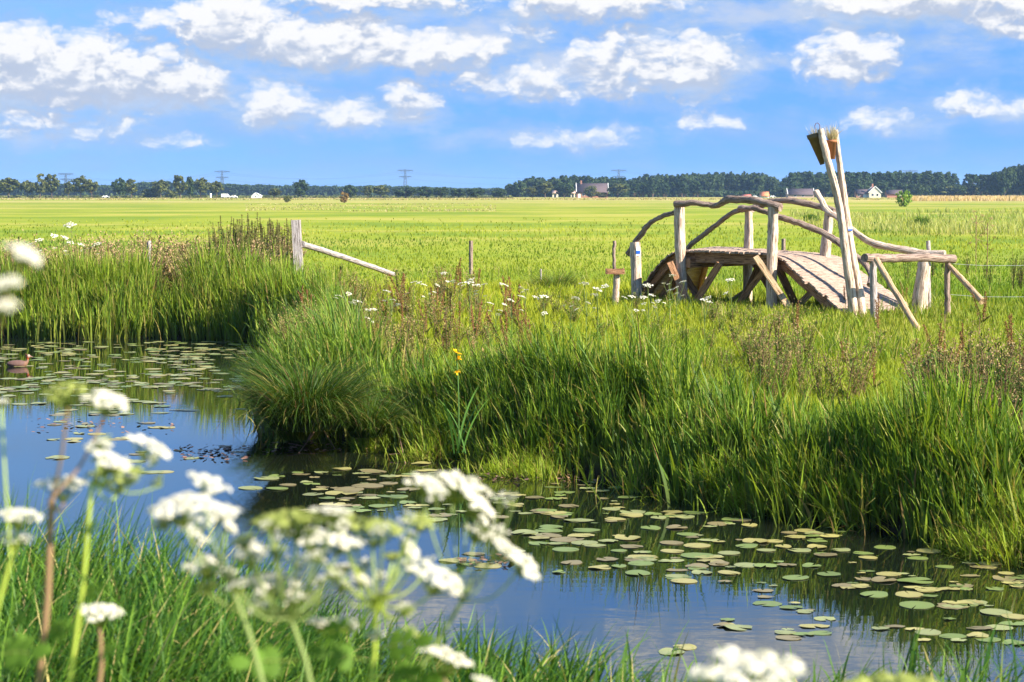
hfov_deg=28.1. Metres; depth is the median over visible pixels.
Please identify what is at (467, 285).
weed bush
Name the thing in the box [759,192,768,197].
orange roofed house
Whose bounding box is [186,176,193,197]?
dark tree
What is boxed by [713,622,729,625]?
lily pad
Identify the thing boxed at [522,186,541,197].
field tree
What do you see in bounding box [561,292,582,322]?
weed bush
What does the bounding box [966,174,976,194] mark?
poplar tree
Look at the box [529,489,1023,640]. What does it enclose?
lily pads
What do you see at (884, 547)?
lily pad
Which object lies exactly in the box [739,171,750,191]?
dark tree
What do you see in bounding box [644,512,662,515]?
lily pad
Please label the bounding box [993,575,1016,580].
lily pad
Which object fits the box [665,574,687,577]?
lily pad
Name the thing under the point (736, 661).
hogweed plant
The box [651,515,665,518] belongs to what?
lily pad
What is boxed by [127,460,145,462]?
lily pad
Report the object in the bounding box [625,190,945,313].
wooden footbridge
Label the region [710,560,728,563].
lily pad
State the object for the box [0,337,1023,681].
water
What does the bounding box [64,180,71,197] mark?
field tree
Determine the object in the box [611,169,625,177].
electricity pylon
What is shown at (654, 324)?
weed bush
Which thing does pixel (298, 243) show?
corner post
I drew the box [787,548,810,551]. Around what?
lily pad
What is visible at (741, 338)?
weed bush
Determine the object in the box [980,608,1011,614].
lily pad
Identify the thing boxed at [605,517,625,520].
lily pad
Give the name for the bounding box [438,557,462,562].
lily pad
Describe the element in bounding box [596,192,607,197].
bush
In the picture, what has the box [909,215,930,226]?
rush tuft
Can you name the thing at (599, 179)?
dark tree
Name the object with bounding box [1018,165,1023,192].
dark tree
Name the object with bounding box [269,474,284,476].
lily pad
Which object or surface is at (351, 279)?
weed bush
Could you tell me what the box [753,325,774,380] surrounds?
weed bush
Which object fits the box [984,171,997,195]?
dark tree
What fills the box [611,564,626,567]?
lily pad
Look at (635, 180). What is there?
dark tree
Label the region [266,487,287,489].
lily pad
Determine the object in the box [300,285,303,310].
dock plant
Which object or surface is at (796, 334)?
weed bush
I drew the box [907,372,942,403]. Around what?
weed bush
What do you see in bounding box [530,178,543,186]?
dark tree
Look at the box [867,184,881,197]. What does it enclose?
cottage
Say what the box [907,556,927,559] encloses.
lily pad
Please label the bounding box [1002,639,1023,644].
lily pad
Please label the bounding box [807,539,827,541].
lily pad
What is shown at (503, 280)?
dock plant
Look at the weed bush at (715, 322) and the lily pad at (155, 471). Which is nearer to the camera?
the lily pad at (155, 471)
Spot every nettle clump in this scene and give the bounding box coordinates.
[156,242,169,293]
[187,246,193,266]
[206,222,220,257]
[208,229,215,255]
[219,215,232,259]
[222,231,234,264]
[231,218,247,255]
[233,219,250,261]
[234,224,247,253]
[240,214,253,245]
[247,212,259,250]
[249,226,259,250]
[253,217,276,266]
[261,221,271,253]
[266,234,278,264]
[268,223,281,260]
[270,219,278,253]
[277,227,292,272]
[278,223,289,253]
[281,233,292,264]
[283,218,291,252]
[903,262,911,282]
[931,262,936,276]
[986,258,994,282]
[1009,252,1017,278]
[1010,259,1017,290]
[1016,259,1023,291]
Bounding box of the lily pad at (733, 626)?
[723,624,751,630]
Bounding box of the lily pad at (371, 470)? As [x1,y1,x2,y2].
[361,469,386,472]
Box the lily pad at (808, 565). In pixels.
[802,563,820,566]
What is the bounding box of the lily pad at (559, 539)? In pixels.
[550,537,577,541]
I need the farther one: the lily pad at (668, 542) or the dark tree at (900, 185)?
the dark tree at (900, 185)
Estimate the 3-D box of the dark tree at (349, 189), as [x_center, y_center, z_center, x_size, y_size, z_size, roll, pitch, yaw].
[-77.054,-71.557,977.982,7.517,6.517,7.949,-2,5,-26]
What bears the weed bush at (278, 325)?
on the ground at (158, 213)
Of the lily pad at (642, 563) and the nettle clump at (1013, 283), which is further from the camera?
the nettle clump at (1013, 283)
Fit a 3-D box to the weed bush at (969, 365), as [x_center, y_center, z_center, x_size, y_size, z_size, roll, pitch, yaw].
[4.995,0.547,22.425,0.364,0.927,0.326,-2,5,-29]
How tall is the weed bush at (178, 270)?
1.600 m
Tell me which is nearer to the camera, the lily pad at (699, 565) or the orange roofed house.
the lily pad at (699, 565)
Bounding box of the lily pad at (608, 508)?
[602,507,619,510]
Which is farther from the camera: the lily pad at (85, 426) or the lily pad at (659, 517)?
the lily pad at (85, 426)
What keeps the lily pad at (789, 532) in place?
on the water
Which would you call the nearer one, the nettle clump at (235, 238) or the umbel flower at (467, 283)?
the umbel flower at (467, 283)
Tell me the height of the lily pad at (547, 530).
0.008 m
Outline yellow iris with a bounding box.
[438,349,489,453]
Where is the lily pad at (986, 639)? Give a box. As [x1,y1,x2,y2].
[975,637,1000,641]
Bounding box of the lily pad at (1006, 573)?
[998,571,1013,574]
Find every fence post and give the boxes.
[469,241,472,273]
[781,239,785,249]
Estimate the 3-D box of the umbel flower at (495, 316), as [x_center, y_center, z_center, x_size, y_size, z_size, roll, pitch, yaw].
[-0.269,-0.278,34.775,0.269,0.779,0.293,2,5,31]
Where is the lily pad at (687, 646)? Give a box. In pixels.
[673,644,696,649]
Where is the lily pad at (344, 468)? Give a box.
[340,467,351,469]
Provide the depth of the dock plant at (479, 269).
49.73 m
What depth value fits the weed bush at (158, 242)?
48.01 m
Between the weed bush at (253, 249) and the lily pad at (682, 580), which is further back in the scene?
the weed bush at (253, 249)
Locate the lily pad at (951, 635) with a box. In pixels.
[939,633,966,638]
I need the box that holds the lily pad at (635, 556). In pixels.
[628,554,657,558]
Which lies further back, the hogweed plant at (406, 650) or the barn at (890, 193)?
the barn at (890, 193)
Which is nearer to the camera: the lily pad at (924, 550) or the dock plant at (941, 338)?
the lily pad at (924, 550)
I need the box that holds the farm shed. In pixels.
[552,190,557,196]
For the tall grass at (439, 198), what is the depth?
765.11 m
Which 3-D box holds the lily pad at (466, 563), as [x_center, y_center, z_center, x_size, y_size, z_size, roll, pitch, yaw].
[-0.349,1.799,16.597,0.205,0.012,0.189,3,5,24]
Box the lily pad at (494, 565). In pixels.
[474,563,501,568]
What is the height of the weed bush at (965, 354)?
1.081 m
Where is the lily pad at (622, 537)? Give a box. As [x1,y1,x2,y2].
[615,535,639,539]
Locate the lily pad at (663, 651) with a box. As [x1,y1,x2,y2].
[659,648,684,654]
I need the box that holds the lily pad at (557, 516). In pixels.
[549,515,567,517]
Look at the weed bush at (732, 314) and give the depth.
38.97 m
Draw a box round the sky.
[0,0,1023,188]
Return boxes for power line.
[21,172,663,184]
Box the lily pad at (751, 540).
[742,538,768,542]
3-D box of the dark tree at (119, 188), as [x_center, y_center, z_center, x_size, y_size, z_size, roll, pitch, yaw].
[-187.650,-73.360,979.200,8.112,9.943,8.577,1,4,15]
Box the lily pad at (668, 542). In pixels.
[659,540,682,544]
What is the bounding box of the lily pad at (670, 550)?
[660,549,683,552]
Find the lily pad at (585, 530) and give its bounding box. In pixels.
[573,528,599,531]
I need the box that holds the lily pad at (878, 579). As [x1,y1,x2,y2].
[871,576,896,581]
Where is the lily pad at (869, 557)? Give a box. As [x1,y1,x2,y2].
[858,556,877,558]
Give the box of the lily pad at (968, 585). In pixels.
[956,583,973,587]
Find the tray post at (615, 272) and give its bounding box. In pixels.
[605,241,624,303]
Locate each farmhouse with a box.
[250,193,261,197]
[576,181,608,197]
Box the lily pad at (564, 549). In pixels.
[552,547,577,551]
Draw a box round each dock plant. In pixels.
[297,289,311,311]
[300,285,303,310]
[375,300,390,331]
[388,282,402,314]
[389,273,410,310]
[396,292,410,334]
[404,287,410,316]
[417,299,430,334]
[428,286,447,323]
[434,312,445,349]
[441,301,465,340]
[448,258,461,295]
[456,267,466,291]
[464,296,483,338]
[470,303,494,338]
[472,268,480,287]
[486,311,508,349]
[494,280,507,316]
[499,283,527,326]
[502,275,520,307]
[503,298,518,325]
[508,293,515,319]
[515,307,523,343]
[519,303,532,324]
[524,318,542,346]
[794,299,803,330]
[838,335,848,366]
[865,344,885,388]
[871,294,887,337]
[900,283,907,299]
[906,340,920,375]
[922,322,946,359]
[937,342,961,385]
[954,323,966,362]
[972,291,991,323]
[1003,314,1022,358]
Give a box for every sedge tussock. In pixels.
[193,341,416,441]
[202,331,356,396]
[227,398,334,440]
[313,381,429,437]
[521,266,595,291]
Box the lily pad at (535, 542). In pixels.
[529,541,548,544]
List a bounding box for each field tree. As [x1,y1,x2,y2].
[0,177,21,197]
[19,180,35,197]
[33,173,46,197]
[42,174,60,197]
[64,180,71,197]
[71,175,89,197]
[84,179,98,197]
[125,179,137,197]
[152,179,169,197]
[173,175,187,197]
[191,177,211,197]
[208,181,223,197]
[268,188,281,197]
[361,186,374,194]
[373,185,389,197]
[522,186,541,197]
[536,181,554,197]
[607,183,629,197]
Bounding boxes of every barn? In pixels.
[785,188,813,197]
[885,190,902,197]
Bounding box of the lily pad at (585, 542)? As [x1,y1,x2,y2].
[571,540,597,544]
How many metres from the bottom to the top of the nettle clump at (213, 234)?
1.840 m
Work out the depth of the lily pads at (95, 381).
33.49 m
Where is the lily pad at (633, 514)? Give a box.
[620,513,642,516]
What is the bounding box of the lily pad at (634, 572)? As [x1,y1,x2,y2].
[625,570,649,574]
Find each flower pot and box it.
[805,123,824,164]
[821,125,840,158]
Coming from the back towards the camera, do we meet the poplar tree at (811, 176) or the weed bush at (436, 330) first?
the poplar tree at (811, 176)
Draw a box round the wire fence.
[951,264,1023,296]
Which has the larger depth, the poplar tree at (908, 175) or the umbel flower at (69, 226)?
the poplar tree at (908, 175)
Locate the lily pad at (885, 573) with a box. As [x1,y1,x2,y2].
[876,571,900,575]
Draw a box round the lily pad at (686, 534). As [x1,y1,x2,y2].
[677,532,697,535]
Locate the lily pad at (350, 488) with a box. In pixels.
[334,486,363,490]
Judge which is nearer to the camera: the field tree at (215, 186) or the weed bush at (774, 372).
the weed bush at (774, 372)
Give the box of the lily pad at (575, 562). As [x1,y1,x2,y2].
[561,560,581,564]
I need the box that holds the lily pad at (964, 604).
[959,600,978,605]
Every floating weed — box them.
[31,418,173,432]
[174,444,250,459]
[262,440,341,452]
[457,553,514,565]
[478,473,607,481]
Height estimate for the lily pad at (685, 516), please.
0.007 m
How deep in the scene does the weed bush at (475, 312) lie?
35.44 m
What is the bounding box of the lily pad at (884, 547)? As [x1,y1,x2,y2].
[874,545,895,548]
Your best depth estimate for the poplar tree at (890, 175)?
1112.52 m
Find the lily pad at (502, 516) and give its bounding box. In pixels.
[494,515,507,517]
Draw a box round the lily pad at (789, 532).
[782,531,796,533]
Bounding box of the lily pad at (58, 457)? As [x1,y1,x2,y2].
[46,455,68,458]
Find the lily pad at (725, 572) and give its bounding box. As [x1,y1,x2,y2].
[718,570,739,573]
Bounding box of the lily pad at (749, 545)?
[735,543,757,547]
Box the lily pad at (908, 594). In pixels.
[895,591,923,597]
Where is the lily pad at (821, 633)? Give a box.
[810,630,831,634]
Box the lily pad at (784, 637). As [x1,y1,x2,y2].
[776,635,801,639]
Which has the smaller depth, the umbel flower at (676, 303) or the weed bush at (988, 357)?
the weed bush at (988, 357)
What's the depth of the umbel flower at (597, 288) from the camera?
33.85 m
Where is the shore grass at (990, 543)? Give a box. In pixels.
[296,384,1023,570]
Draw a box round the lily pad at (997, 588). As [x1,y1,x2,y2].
[986,587,1003,590]
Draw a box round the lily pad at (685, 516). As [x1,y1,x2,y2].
[674,515,694,518]
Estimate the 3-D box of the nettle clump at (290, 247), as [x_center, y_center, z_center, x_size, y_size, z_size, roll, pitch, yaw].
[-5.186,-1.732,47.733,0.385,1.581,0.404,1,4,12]
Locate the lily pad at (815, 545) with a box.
[807,544,826,547]
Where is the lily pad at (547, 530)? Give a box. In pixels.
[535,528,562,532]
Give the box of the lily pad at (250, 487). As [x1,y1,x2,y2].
[238,486,261,489]
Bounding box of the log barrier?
[861,253,983,332]
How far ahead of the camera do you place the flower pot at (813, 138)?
40.70 m
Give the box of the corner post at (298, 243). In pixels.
[291,220,394,276]
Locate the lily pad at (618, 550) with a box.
[611,549,626,551]
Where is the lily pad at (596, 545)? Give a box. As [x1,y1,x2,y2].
[584,543,605,546]
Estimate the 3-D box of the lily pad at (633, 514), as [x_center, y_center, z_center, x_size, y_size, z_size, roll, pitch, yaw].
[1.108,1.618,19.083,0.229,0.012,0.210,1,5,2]
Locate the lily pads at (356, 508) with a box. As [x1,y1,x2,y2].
[292,468,598,520]
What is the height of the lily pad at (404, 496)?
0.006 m
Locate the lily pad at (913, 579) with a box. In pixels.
[897,577,933,583]
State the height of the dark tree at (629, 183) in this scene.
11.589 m
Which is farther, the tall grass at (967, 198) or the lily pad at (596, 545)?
the tall grass at (967, 198)
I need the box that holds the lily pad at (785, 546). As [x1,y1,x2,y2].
[775,544,791,547]
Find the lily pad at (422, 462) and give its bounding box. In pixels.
[411,461,430,463]
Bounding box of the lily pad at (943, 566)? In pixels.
[935,565,953,567]
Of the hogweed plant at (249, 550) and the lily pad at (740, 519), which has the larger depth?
the lily pad at (740, 519)
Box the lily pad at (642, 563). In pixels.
[628,560,653,565]
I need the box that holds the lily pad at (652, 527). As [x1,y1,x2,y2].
[641,525,660,529]
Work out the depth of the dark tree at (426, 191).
979.70 m
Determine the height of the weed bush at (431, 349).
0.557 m
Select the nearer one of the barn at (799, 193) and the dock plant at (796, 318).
the dock plant at (796, 318)
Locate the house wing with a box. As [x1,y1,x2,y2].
[854,189,867,197]
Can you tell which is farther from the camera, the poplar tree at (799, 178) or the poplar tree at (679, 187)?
the poplar tree at (799, 178)
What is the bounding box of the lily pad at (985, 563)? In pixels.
[979,561,1000,565]
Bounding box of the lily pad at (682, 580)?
[670,578,697,582]
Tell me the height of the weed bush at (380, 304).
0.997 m
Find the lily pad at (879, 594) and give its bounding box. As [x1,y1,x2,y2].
[860,591,887,597]
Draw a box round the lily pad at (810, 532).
[804,531,823,533]
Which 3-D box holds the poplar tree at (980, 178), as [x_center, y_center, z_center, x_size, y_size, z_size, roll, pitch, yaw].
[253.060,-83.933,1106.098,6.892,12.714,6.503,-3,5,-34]
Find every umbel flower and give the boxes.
[28,238,43,272]
[50,222,73,256]
[60,223,84,258]
[348,300,369,322]
[383,290,400,333]
[405,281,421,319]
[421,283,435,323]
[435,272,448,312]
[450,280,465,324]
[460,278,479,340]
[474,283,485,318]
[487,302,501,335]
[499,282,525,342]
[518,286,530,328]
[533,295,548,341]
[562,296,578,336]
[574,281,597,344]
[590,284,607,345]
[622,295,638,335]
[640,283,660,347]
[649,293,665,332]
[662,274,678,315]
[668,280,684,329]
[697,296,712,346]
[723,278,737,314]
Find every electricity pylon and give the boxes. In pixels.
[58,173,72,182]
[214,170,229,183]
[398,169,412,185]
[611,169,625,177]
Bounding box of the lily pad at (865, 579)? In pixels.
[854,577,870,580]
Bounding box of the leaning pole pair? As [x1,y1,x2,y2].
[817,128,866,315]
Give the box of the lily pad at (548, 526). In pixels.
[539,524,562,527]
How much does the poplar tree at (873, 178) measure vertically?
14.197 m
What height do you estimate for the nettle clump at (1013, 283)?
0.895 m
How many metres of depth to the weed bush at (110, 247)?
49.75 m
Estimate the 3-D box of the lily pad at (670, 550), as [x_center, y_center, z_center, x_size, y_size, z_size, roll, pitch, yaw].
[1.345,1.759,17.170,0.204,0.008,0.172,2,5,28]
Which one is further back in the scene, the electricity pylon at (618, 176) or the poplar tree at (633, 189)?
the electricity pylon at (618, 176)
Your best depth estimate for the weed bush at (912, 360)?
24.53 m
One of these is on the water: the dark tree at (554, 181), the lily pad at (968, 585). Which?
the lily pad at (968, 585)
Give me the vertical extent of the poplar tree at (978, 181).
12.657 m
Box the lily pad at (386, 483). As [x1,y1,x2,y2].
[379,482,397,484]
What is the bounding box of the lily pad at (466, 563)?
[458,561,481,565]
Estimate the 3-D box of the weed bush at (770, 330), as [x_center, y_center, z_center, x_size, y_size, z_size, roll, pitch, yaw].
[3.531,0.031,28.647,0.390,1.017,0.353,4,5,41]
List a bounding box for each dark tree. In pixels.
[111,177,125,197]
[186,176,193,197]
[292,179,309,197]
[343,184,358,197]
[393,187,419,197]
[417,186,433,197]
[433,187,449,197]
[448,189,465,197]
[465,188,485,197]
[491,188,506,197]
[505,183,519,194]
[511,181,527,196]
[522,178,534,190]
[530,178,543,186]
[547,177,562,193]
[553,183,575,197]
[560,177,574,189]
[574,176,583,188]
[583,175,597,182]
[594,177,606,182]
[605,177,613,185]
[608,179,628,192]
[619,177,633,189]
[631,177,642,183]
[640,174,648,187]
[645,175,660,190]
[656,173,663,182]
[664,175,674,187]
[674,173,691,189]
[692,173,703,190]
[699,172,716,190]
[714,172,724,190]
[724,171,734,190]
[728,174,742,191]
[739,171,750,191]
[748,174,764,191]
[755,172,766,189]
[763,176,777,190]
[774,186,788,196]
[810,173,831,196]
[846,178,872,194]
[871,180,890,194]
[895,183,906,189]
[901,184,924,195]
[910,183,924,195]
[921,184,931,194]
[931,184,941,195]
[937,183,951,194]
[951,184,966,195]
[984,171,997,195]
[989,171,1003,194]
[996,167,1012,194]
[1006,167,1019,194]
[1009,166,1020,194]
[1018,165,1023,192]
[1019,168,1023,192]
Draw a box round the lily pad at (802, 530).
[794,529,813,531]
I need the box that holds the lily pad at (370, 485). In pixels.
[351,483,382,487]
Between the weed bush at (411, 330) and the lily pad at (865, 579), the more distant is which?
the weed bush at (411, 330)
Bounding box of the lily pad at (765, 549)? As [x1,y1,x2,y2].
[757,548,775,551]
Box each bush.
[0,240,12,267]
[6,230,38,249]
[11,233,44,267]
[22,229,56,281]
[44,235,67,260]
[52,234,92,264]
[64,231,110,262]
[70,238,111,256]
[90,237,135,266]
[92,231,125,255]
[102,233,115,258]
[110,236,158,262]
[111,240,145,266]
[115,230,153,251]
[123,235,170,269]
[127,243,170,290]
[133,230,173,282]
[138,230,174,270]
[138,232,175,280]
[141,189,161,197]
[156,231,191,290]
[163,227,206,265]
[163,236,194,282]
[163,241,200,288]
[165,190,177,197]
[167,238,191,289]
[173,232,207,269]
[176,239,208,276]
[195,231,244,263]
[212,233,258,265]
[227,221,257,250]
[228,225,267,264]
[231,235,274,270]
[266,242,287,263]
[268,313,290,337]
[269,224,303,258]
[277,227,310,256]
[278,307,305,344]
[282,301,308,326]
[283,195,291,201]
[290,296,308,327]
[302,293,323,330]
[331,261,343,282]
[333,275,353,299]
[339,192,348,202]
[342,267,358,293]
[350,270,369,304]
[350,276,372,310]
[354,304,379,334]
[358,293,373,322]
[363,280,374,301]
[372,271,391,303]
[373,289,401,336]
[379,316,403,373]
[381,317,399,350]
[383,323,402,351]
[390,305,416,371]
[391,261,407,302]
[395,315,412,349]
[398,290,418,325]
[399,282,414,316]
[400,309,418,347]
[402,335,433,369]
[403,314,416,342]
[409,303,430,348]
[421,291,449,342]
[425,284,443,316]
[425,339,436,366]
[426,266,447,301]
[427,296,457,357]
[433,263,454,298]
[436,279,454,311]
[442,272,461,312]
[443,316,465,351]
[456,296,467,312]
[461,291,486,335]
[463,269,486,309]
[465,317,485,364]
[466,271,473,296]
[470,319,494,362]
[473,313,495,348]
[534,281,556,310]
[537,295,548,310]
[546,315,563,340]
[550,290,564,316]
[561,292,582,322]
[561,296,585,308]
[583,185,598,197]
[589,304,611,338]
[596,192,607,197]
[630,291,645,308]
[650,313,664,333]
[674,318,692,341]
[701,291,720,322]
[701,325,718,350]
[711,308,728,330]
[718,308,746,343]
[718,340,731,364]
[718,349,742,379]
[725,301,738,324]
[727,316,768,373]
[736,317,761,356]
[737,296,753,319]
[743,324,766,361]
[745,301,762,327]
[747,344,798,403]
[752,307,778,363]
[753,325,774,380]
[760,352,785,396]
[764,348,776,383]
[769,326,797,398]
[770,326,795,395]
[771,302,791,356]
[772,305,787,330]
[779,298,809,328]
[784,312,808,369]
[792,336,815,384]
[796,367,813,409]
[798,308,827,361]
[802,356,845,409]
[808,348,823,386]
[817,347,840,385]
[819,344,876,408]
[838,330,891,393]
[841,341,874,397]
[842,350,874,395]
[895,190,912,206]
[897,336,930,388]
[901,353,934,404]
[901,355,937,391]
[906,349,937,379]
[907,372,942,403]
[916,341,948,388]
[917,337,967,392]
[918,337,953,390]
[925,347,956,385]
[928,345,966,391]
[939,185,979,195]
[941,335,984,389]
[955,350,992,397]
[956,349,988,393]
[960,333,993,396]
[962,319,994,375]
[967,358,1003,398]
[970,339,997,401]
[971,330,1020,418]
[976,362,996,413]
[979,381,1001,412]
[987,337,1018,423]
[988,328,1023,396]
[991,334,1023,406]
[993,339,1017,402]
[1000,377,1023,429]
[1000,387,1022,433]
[1002,326,1023,390]
[1009,354,1023,419]
[1010,365,1023,402]
[1011,374,1023,429]
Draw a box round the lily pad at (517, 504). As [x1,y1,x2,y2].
[508,503,523,506]
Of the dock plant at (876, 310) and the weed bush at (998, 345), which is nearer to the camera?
the weed bush at (998, 345)
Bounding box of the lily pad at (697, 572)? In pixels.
[692,570,711,574]
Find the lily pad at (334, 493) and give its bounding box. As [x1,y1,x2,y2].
[325,491,357,494]
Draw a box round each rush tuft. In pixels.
[801,213,820,220]
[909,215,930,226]
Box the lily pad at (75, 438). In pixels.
[65,437,82,439]
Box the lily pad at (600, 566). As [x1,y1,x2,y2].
[588,565,609,568]
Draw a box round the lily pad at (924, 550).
[916,548,940,552]
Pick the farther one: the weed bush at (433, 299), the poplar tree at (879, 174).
the poplar tree at (879, 174)
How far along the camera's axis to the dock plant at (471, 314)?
35.22 m
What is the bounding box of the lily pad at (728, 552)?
[718,551,739,554]
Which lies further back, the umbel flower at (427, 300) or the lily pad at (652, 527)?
the umbel flower at (427, 300)
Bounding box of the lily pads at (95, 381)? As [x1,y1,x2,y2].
[0,341,256,412]
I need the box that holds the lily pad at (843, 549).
[830,548,850,551]
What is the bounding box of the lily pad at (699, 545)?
[684,543,710,547]
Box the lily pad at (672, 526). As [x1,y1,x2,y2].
[666,524,687,528]
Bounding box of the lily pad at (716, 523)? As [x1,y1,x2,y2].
[707,522,726,525]
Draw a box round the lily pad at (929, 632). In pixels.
[915,629,940,634]
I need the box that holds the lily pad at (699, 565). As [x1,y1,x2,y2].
[685,563,708,567]
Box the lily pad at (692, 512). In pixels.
[683,511,704,513]
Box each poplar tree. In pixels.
[629,183,640,196]
[639,182,648,196]
[648,181,656,196]
[655,183,661,196]
[661,183,669,196]
[668,182,675,196]
[675,182,680,196]
[677,181,683,196]
[680,183,689,196]
[688,181,696,196]
[692,181,701,196]
[779,178,788,196]
[784,173,798,188]
[795,172,803,188]
[800,172,805,188]
[804,172,816,188]
[844,171,852,195]
[853,171,863,182]
[862,171,870,181]
[871,173,876,182]
[873,171,881,188]
[878,173,891,196]
[886,172,898,189]
[891,172,902,189]
[902,172,913,184]
[912,173,921,184]
[919,172,930,184]
[921,170,934,184]
[932,172,944,186]
[944,172,954,184]
[950,173,959,185]
[962,173,970,185]
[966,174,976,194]
[969,174,980,195]
[975,174,985,195]
[979,174,987,195]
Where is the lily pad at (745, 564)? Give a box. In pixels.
[734,562,756,567]
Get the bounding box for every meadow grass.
[162,276,1023,465]
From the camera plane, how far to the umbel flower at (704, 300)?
32.57 m
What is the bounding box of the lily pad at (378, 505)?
[369,504,389,507]
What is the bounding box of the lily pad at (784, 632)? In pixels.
[775,630,795,633]
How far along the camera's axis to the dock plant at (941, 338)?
30.35 m
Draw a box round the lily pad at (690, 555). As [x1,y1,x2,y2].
[681,552,712,557]
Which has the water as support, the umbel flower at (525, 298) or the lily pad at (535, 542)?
the lily pad at (535, 542)
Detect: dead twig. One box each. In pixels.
[290,432,314,452]
[389,422,410,463]
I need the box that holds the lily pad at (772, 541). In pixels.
[767,539,782,542]
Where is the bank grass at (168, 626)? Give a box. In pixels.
[0,462,1023,681]
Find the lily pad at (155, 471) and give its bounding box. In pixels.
[142,470,163,473]
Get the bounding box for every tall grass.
[1,197,895,199]
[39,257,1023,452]
[245,203,495,211]
[788,207,1023,234]
[901,195,1023,200]
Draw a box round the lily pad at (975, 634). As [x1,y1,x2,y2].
[966,632,988,637]
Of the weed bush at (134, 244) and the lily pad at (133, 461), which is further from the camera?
the weed bush at (134, 244)
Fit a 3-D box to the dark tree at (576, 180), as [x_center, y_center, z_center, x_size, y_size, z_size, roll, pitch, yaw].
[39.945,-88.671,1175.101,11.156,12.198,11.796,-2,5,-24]
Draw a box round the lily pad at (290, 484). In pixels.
[279,483,295,485]
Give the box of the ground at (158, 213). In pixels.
[0,195,1023,537]
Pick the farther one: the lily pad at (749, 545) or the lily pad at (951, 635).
the lily pad at (749, 545)
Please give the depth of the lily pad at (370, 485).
21.00 m
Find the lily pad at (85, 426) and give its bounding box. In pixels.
[76,425,94,426]
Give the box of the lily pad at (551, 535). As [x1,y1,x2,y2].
[535,533,561,536]
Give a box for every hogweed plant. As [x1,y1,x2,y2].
[0,243,41,323]
[0,382,128,681]
[0,399,53,671]
[67,434,170,681]
[76,603,123,681]
[146,472,264,681]
[179,504,362,681]
[305,509,463,681]
[374,470,540,681]
[419,645,492,681]
[686,646,808,681]
[842,670,935,681]
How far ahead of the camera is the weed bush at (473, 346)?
27.98 m
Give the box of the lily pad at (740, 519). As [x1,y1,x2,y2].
[731,518,751,521]
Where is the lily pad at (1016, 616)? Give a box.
[1001,614,1023,618]
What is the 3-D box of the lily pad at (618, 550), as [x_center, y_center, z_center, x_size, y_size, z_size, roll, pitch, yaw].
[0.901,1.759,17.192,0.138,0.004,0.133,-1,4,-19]
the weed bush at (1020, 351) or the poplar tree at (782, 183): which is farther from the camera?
the poplar tree at (782, 183)
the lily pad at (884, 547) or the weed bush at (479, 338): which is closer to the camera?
the lily pad at (884, 547)
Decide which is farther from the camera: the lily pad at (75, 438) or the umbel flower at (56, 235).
the umbel flower at (56, 235)
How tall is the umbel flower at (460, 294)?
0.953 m
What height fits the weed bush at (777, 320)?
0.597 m
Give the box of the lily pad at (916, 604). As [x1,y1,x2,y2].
[899,601,934,608]
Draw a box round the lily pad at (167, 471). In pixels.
[154,470,173,472]
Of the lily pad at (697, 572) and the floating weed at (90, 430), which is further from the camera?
the floating weed at (90, 430)
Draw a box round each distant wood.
[0,181,250,195]
[0,194,512,197]
[233,184,507,195]
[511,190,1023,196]
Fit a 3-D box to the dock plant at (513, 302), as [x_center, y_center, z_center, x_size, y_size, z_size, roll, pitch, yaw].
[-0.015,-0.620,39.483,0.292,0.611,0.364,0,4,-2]
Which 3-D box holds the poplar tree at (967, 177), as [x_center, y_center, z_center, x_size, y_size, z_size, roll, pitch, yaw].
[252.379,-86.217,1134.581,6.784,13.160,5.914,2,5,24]
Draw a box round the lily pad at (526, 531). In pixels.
[511,529,537,533]
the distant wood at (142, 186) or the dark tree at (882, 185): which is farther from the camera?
the distant wood at (142, 186)
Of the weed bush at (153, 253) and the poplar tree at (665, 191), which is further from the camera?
the poplar tree at (665, 191)
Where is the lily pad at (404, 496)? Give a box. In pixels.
[388,495,407,497]
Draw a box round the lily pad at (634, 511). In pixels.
[620,510,644,513]
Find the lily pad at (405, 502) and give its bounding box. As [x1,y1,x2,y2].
[400,500,416,503]
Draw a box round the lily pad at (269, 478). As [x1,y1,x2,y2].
[254,476,278,479]
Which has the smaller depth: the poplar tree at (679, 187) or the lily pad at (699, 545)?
the lily pad at (699, 545)
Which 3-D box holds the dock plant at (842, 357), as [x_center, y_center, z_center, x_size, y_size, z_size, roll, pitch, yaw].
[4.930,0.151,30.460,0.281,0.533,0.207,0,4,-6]
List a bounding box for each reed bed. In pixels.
[0,226,352,345]
[222,257,714,479]
[319,315,1023,550]
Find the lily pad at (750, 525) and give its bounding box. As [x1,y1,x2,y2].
[741,523,756,526]
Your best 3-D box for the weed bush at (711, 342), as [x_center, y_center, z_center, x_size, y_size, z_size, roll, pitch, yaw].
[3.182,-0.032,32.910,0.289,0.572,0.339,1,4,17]
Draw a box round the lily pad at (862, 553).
[853,551,873,554]
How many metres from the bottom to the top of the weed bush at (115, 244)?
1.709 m
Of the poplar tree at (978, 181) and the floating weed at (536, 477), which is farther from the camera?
the poplar tree at (978, 181)
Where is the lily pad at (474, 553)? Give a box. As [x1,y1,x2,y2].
[466,552,482,555]
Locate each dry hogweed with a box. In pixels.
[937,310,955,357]
[968,210,983,250]
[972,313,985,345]
[979,217,996,273]
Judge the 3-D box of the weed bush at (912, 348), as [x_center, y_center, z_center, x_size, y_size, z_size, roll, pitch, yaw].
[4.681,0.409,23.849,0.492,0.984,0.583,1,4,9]
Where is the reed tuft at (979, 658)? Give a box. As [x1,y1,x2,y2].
[934,620,1004,681]
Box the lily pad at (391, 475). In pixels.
[380,474,395,476]
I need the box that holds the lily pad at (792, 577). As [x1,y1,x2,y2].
[782,575,808,579]
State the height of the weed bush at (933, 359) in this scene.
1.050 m

